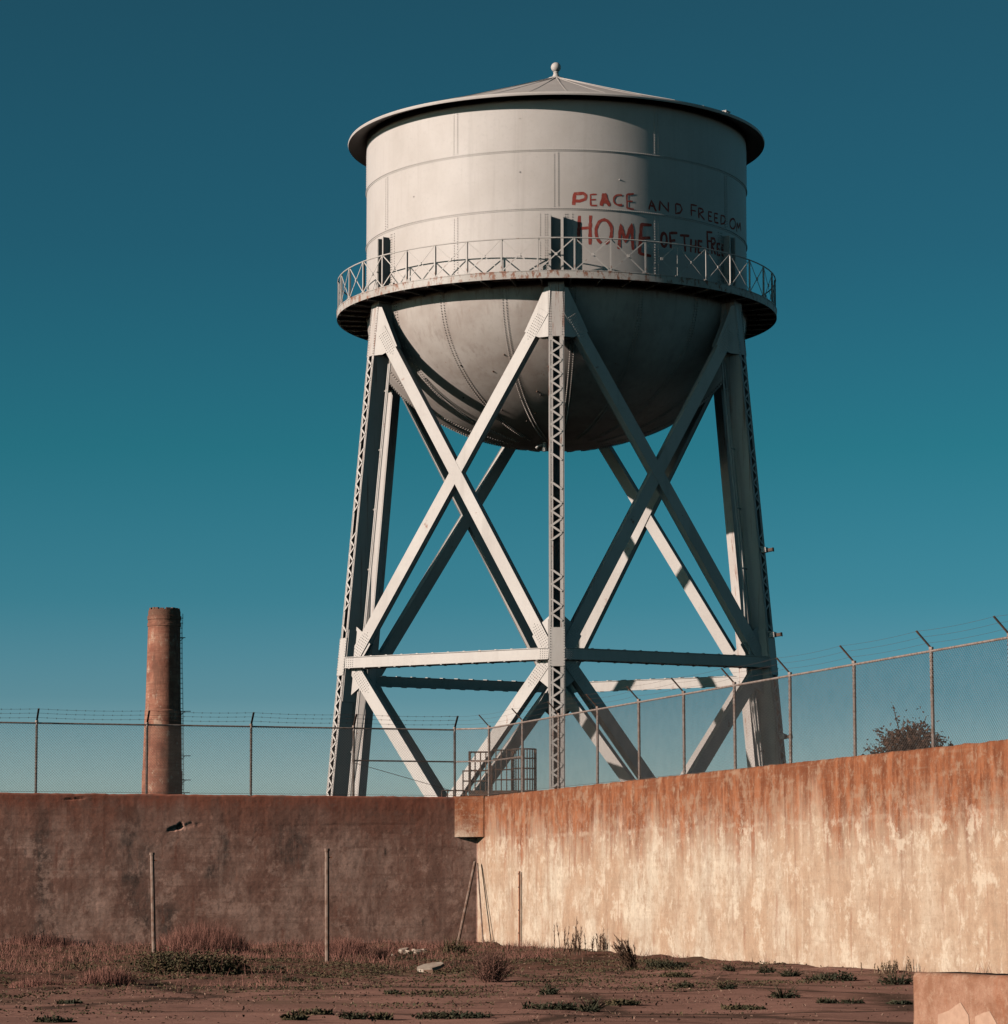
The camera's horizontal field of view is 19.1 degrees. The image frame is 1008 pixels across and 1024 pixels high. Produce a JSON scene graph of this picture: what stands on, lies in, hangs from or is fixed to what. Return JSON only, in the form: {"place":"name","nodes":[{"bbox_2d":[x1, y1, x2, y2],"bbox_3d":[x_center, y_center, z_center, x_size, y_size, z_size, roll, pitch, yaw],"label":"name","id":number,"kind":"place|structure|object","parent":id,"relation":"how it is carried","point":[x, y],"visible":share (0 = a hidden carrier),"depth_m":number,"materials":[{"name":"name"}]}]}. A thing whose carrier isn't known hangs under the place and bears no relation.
{"place":"outdoors","nodes":[
{"label":"outdoors","id":0,"kind":"place"},
{"bbox_2d":[0,941,914,1023],"bbox_3d":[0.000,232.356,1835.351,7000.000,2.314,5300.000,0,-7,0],"label":"ground","id":1,"kind":"structure","parent":0,"point":[833,1013],"depth_m":44.81,"materials":[{"name":"brown soil"}]},
{"bbox_2d":[8,976,64,987],"bbox_3d":[-7.726,7.782,49.610,0.983,0.231,0.700,0,-7,0],"label":"dry brush","id":2,"kind":"object","parent":1,"relation":"on","point":[41,981],"visible":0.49,"depth_m":49.50,"materials":[{"name":"brown plant"}]},
{"bbox_2d":[0,927,73,947],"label":"dry brush","id":3,"kind":"object","parent":1,"relation":"on","point":[51,938],"visible":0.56,"depth_m":79.38,"materials":[{"name":"brown plant"}]},
{"bbox_2d":[33,1014,76,1022],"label":"weed","id":4,"kind":"object","parent":1,"relation":"on","point":[47,1019],"visible":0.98,"depth_m":36.17,"materials":[{"name":"green plant"}]},
{"bbox_2d":[55,999,82,1003],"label":"weed","id":5,"kind":"object","parent":1,"relation":"on","point":[70,1001],"visible":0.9,"depth_m":41.83,"materials":[{"name":"green plant"}]},
{"bbox_2d":[76,963,137,986],"bbox_3d":[-6.638,7.724,50.135,1.057,0.447,0.801,0,-7,0],"label":"dry brush","id":6,"kind":"object","parent":1,"relation":"on","point":[104,975],"visible":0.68,"depth_m":50.01,"materials":[{"name":"brown plant"}]},
{"bbox_2d":[149,853,156,952],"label":"net pole","id":7,"kind":"object","parent":1,"relation":"on","point":[152,884],"visible":0.87,"depth_m":72.65,"materials":[{"name":"metal"}]},
{"bbox_2d":[142,607,190,794],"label":"brick chimney","id":8,"kind":"object","parent":1,"relation":"on","point":[164,668],"visible":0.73,"depth_m":248.92,"materials":[{"name":"brick"}]},
{"bbox_2d":[126,945,259,974],"bbox_3d":[-5.953,8.622,56.940,2.604,0.820,1.808,0,-7,0],"label":"shrub","id":9,"kind":"object","parent":1,"relation":"on","point":[167,962],"visible":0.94,"depth_m":56.64,"materials":[{"name":"green plant"}]},
{"bbox_2d":[156,917,251,953],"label":"dry brush","id":10,"kind":"object","parent":1,"relation":"on","point":[216,939],"visible":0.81,"depth_m":74.12,"materials":[{"name":"brown plant"}]},
{"bbox_2d":[0,792,476,946],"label":"concrete wall","id":11,"kind":"structure","parent":1,"relation":"on","point":[76,866],"depth_m":81.37,"materials":[{"name":"brown concrete"}]},
{"bbox_2d":[0,708,458,795],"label":"chain link fence","id":12,"kind":"object","parent":11,"relation":"on","point":[147,724],"visible":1,"depth_m":81.88,"materials":[{"name":"metal"}]},
{"bbox_2d":[261,964,284,969],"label":"weed","id":13,"kind":"object","parent":1,"relation":"on","point":[272,966],"visible":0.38,"depth_m":59.28,"materials":[{"name":"green plant"}]},
{"bbox_2d":[278,976,301,981],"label":"weed","id":14,"kind":"object","parent":1,"relation":"on","point":[284,979],"visible":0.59,"depth_m":51.72,"materials":[{"name":"green plant"}]},
{"bbox_2d":[279,1009,309,1020],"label":"weed","id":15,"kind":"object","parent":1,"relation":"on","point":[296,1016],"visible":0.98,"depth_m":36.88,"materials":[{"name":"green plant"}]},
{"bbox_2d":[294,1007,333,1014],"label":"weed","id":16,"kind":"object","parent":1,"relation":"on","point":[317,1010],"visible":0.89,"depth_m":38.50,"materials":[{"name":"green plant"}]},
{"bbox_2d":[324,848,331,961],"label":"net pole","id":17,"kind":"object","parent":1,"relation":"on","point":[326,850],"visible":0.87,"depth_m":65.80,"materials":[{"name":"metal"}]},
{"bbox_2d":[314,935,372,956],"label":"dry brush","id":18,"kind":"object","parent":1,"relation":"on","point":[348,946],"visible":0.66,"depth_m":70.44,"materials":[{"name":"brown plant"}]},
{"bbox_2d":[338,1011,370,1019],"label":"weed","id":19,"kind":"object","parent":1,"relation":"on","point":[362,1016],"visible":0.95,"depth_m":37.28,"materials":[{"name":"green plant"}]},
{"bbox_2d":[361,944,388,960],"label":"shrub","id":20,"kind":"object","parent":1,"relation":"on","point":[379,951],"visible":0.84,"depth_m":67.56,"materials":[{"name":"brown plant"}]},
{"bbox_2d":[369,1011,393,1019],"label":"weed","id":21,"kind":"object","parent":1,"relation":"on","point":[381,1016],"visible":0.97,"depth_m":37.29,"materials":[{"name":"green plant"}]},
{"bbox_2d":[383,989,402,993],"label":"weed","id":22,"kind":"object","parent":1,"relation":"on","point":[390,991],"visible":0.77,"depth_m":46.25,"materials":[{"name":"green plant"}]},
{"bbox_2d":[399,947,408,952],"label":"rubble stone","id":23,"kind":"object","parent":1,"relation":"on","point":[402,949],"visible":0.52,"depth_m":73.89,"materials":[{"name":"grey stone"}]},
{"bbox_2d":[397,948,429,958],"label":"weed","id":24,"kind":"object","parent":1,"relation":"on","point":[411,954],"visible":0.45,"depth_m":69.08,"materials":[{"name":"green plant"}]},
{"bbox_2d":[417,962,443,972],"bbox_3d":[-1.412,8.787,57.754,0.526,0.244,0.596,0,-7,0],"label":"broken slab","id":25,"kind":"object","parent":1,"relation":"on","point":[431,966],"depth_m":57.62,"materials":[{"name":"grey concrete"}]},
{"bbox_2d":[411,1009,494,1019],"bbox_3d":[-0.645,6.320,37.647,0.976,0.165,0.878,3,-8,-21],"label":"weed","id":26,"kind":"object","parent":1,"relation":"on","point":[450,1015],"visible":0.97,"depth_m":37.49,"materials":[{"name":"green plant"}]},
{"bbox_2d":[433,935,476,953],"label":"weed","id":27,"kind":"object","parent":1,"relation":"on","point":[455,948],"visible":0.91,"depth_m":72.70,"materials":[{"name":"green plant"}]},
{"bbox_2d":[0,940,919,1023],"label":"ground weeds","id":28,"kind":"object","parent":1,"relation":"on","point":[423,992],"visible":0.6,"depth_m":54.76,"materials":[{"name":"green plant"}]},
{"bbox_2d":[457,861,476,943],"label":"leaning pole","id":29,"kind":"object","parent":1,"relation":"on","point":[467,899],"visible":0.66,"depth_m":82.12,"materials":[{"name":"paint"}]},
{"bbox_2d":[477,863,483,942],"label":"leaning pole","id":30,"kind":"object","parent":1,"relation":"on","point":[480,903],"visible":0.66,"depth_m":82.16,"materials":[{"name":"paint"}]},
{"bbox_2d":[441,748,536,796],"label":"caged landing","id":31,"kind":"object","parent":1,"relation":"on","point":[485,781],"visible":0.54,"depth_m":89.28,"materials":[{"name":"metal"}]},
{"bbox_2d":[462,949,519,982],"bbox_3d":[-0.218,7.832,51.780,1.097,0.705,1.066,0,-7,0],"label":"shrub","id":32,"kind":"object","parent":1,"relation":"on","point":[492,971],"visible":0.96,"depth_m":51.70,"materials":[{"name":"brown plant"}]},
{"bbox_2d":[0,935,1001,992],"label":"dry grass","id":33,"kind":"structure","parent":1,"relation":"on","point":[390,949],"depth_m":70.32,"materials":[{"name":"brown plant"}]},
{"bbox_2d":[518,871,520,944],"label":"rusty post","id":34,"kind":"object","parent":1,"relation":"on","point":[519,906],"visible":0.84,"depth_m":79.34,"materials":[{"name":"metal"}]},
{"bbox_2d":[535,983,562,994],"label":"weed","id":35,"kind":"object","parent":1,"relation":"on","point":[549,990],"visible":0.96,"depth_m":45.80,"materials":[{"name":"green plant"}]},
{"bbox_2d":[521,1000,578,1010],"bbox_3d":[0.632,6.623,40.151,0.826,0.195,0.669,0,-7,0],"label":"weed","id":36,"kind":"object","parent":1,"relation":"on","point":[560,1006],"visible":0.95,"depth_m":40.06,"materials":[{"name":"green plant"}]},
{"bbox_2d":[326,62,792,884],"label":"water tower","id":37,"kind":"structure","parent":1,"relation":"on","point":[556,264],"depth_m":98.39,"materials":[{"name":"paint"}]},
{"bbox_2d":[553,919,586,955],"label":"stalk clump","id":38,"kind":"object","parent":1,"relation":"on","point":[574,943],"visible":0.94,"depth_m":70.60,"materials":[{"name":"brown plant"}]},
{"bbox_2d":[574,996,611,1011],"bbox_3d":[1.138,6.510,39.692,0.515,0.255,0.529,5,-9,-37],"label":"weed","id":39,"kind":"object","parent":1,"relation":"on","point":[594,1006],"visible":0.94,"depth_m":39.63,"materials":[{"name":"green plant"}]},
{"bbox_2d":[590,926,607,950],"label":"stalk clump","id":40,"kind":"object","parent":1,"relation":"on","point":[603,942],"visible":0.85,"depth_m":72.70,"materials":[{"name":"brown plant"}]},
{"bbox_2d":[605,997,640,1005],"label":"weed","id":41,"kind":"object","parent":1,"relation":"on","point":[614,1002],"visible":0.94,"depth_m":41.42,"materials":[{"name":"green plant"}]},
{"bbox_2d":[610,933,638,969],"bbox_3d":[2.388,8.695,59.428,0.562,0.773,0.558,0,-7,0],"label":"stalk clump","id":42,"kind":"object","parent":1,"relation":"on","point":[626,957],"visible":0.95,"depth_m":59.27,"materials":[{"name":"brown plant"}]},
{"bbox_2d":[645,958,690,968],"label":"weed","id":43,"kind":"object","parent":1,"relation":"on","point":[669,964],"visible":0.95,"depth_m":61.09,"materials":[{"name":"green plant"}]},
{"bbox_2d":[657,968,695,976],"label":"weed","id":44,"kind":"object","parent":1,"relation":"on","point":[674,974],"visible":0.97,"depth_m":54.59,"materials":[{"name":"green plant"}]},
{"bbox_2d":[672,981,694,987],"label":"weed","id":45,"kind":"object","parent":1,"relation":"on","point":[682,984],"visible":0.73,"depth_m":49.08,"materials":[{"name":"green plant"}]},
{"bbox_2d":[718,963,735,971],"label":"weed","id":46,"kind":"object","parent":1,"relation":"on","point":[728,967],"visible":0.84,"depth_m":58.60,"materials":[{"name":"green plant"}]},
{"bbox_2d":[716,980,743,988],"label":"weed","id":47,"kind":"object","parent":1,"relation":"on","point":[731,986],"visible":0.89,"depth_m":47.62,"materials":[{"name":"green plant"}]},
{"bbox_2d":[453,739,1007,973],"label":"concrete wall","id":48,"kind":"structure","parent":1,"relation":"on","point":[869,861],"depth_m":62.76,"materials":[{"name":"beige concrete"}]},
{"bbox_2d":[453,615,1007,795],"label":"chain link fence","id":49,"kind":"object","parent":48,"relation":"on","point":[931,650],"visible":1,"depth_m":65.34,"materials":[{"name":"metal"}]},
{"bbox_2d":[720,1003,765,1009],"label":"weed","id":50,"kind":"object","parent":1,"relation":"on","point":[736,1006],"visible":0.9,"depth_m":40.06,"materials":[{"name":"green plant"}]},
{"bbox_2d":[756,966,776,973],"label":"weed","id":51,"kind":"object","parent":1,"relation":"on","point":[766,970],"visible":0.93,"depth_m":56.87,"materials":[{"name":"green plant"}]},
{"bbox_2d":[767,984,800,998],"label":"weed","id":52,"kind":"object","parent":1,"relation":"on","point":[788,994],"visible":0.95,"depth_m":44.14,"materials":[{"name":"green plant"}]},
{"bbox_2d":[772,966,807,976],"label":"weed","id":53,"kind":"object","parent":1,"relation":"on","point":[786,973],"visible":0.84,"depth_m":54.62,"materials":[{"name":"green plant"}]},
{"bbox_2d":[816,997,839,1003],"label":"weed","id":54,"kind":"object","parent":1,"relation":"on","point":[825,1000],"visible":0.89,"depth_m":42.02,"materials":[{"name":"green plant"}]},
{"bbox_2d":[801,970,857,980],"bbox_3d":[5.737,8.192,52.866,1.012,0.240,0.820,0,-7,0],"label":"weed","id":55,"kind":"object","parent":1,"relation":"on","point":[832,977],"visible":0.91,"depth_m":52.77,"materials":[{"name":"green plant"}]},
{"bbox_2d":[838,997,864,1003],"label":"weed","id":56,"kind":"object","parent":1,"relation":"on","point":[849,1001],"visible":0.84,"depth_m":42.02,"materials":[{"name":"green plant"}]},
{"bbox_2d":[860,956,911,973],"bbox_3d":[7.158,8.447,55.996,0.995,0.326,0.609,-3,-8,20],"label":"stalk clump","id":57,"kind":"object","parent":1,"relation":"on","point":[890,967],"visible":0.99,"depth_m":55.89,"materials":[{"name":"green plant"}]},
{"bbox_2d":[874,970,912,984],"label":"weed","id":58,"kind":"object","parent":1,"relation":"on","point":[895,981],"visible":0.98,"depth_m":50.08,"materials":[{"name":"green plant"}]},
{"bbox_2d":[886,999,913,1004],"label":"weed","id":59,"kind":"object","parent":1,"relation":"on","point":[899,1002],"visible":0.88,"depth_m":41.80,"materials":[{"name":"green plant"}]},
{"bbox_2d":[862,702,952,754],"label":"tree","id":60,"kind":"object","parent":1,"relation":"on","point":[909,740],"visible":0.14,"depth_m":74.62,"materials":[{"name":"brown plant"}]},
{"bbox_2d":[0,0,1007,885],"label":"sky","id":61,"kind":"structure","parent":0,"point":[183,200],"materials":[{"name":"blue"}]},
{"bbox_2d":[913,972,1007,1023],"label":"wall","id":62,"kind":"structure","parent":0,"point":[959,998],"depth_m":24.12,"materials":[{"name":"concrete"}]}
]}

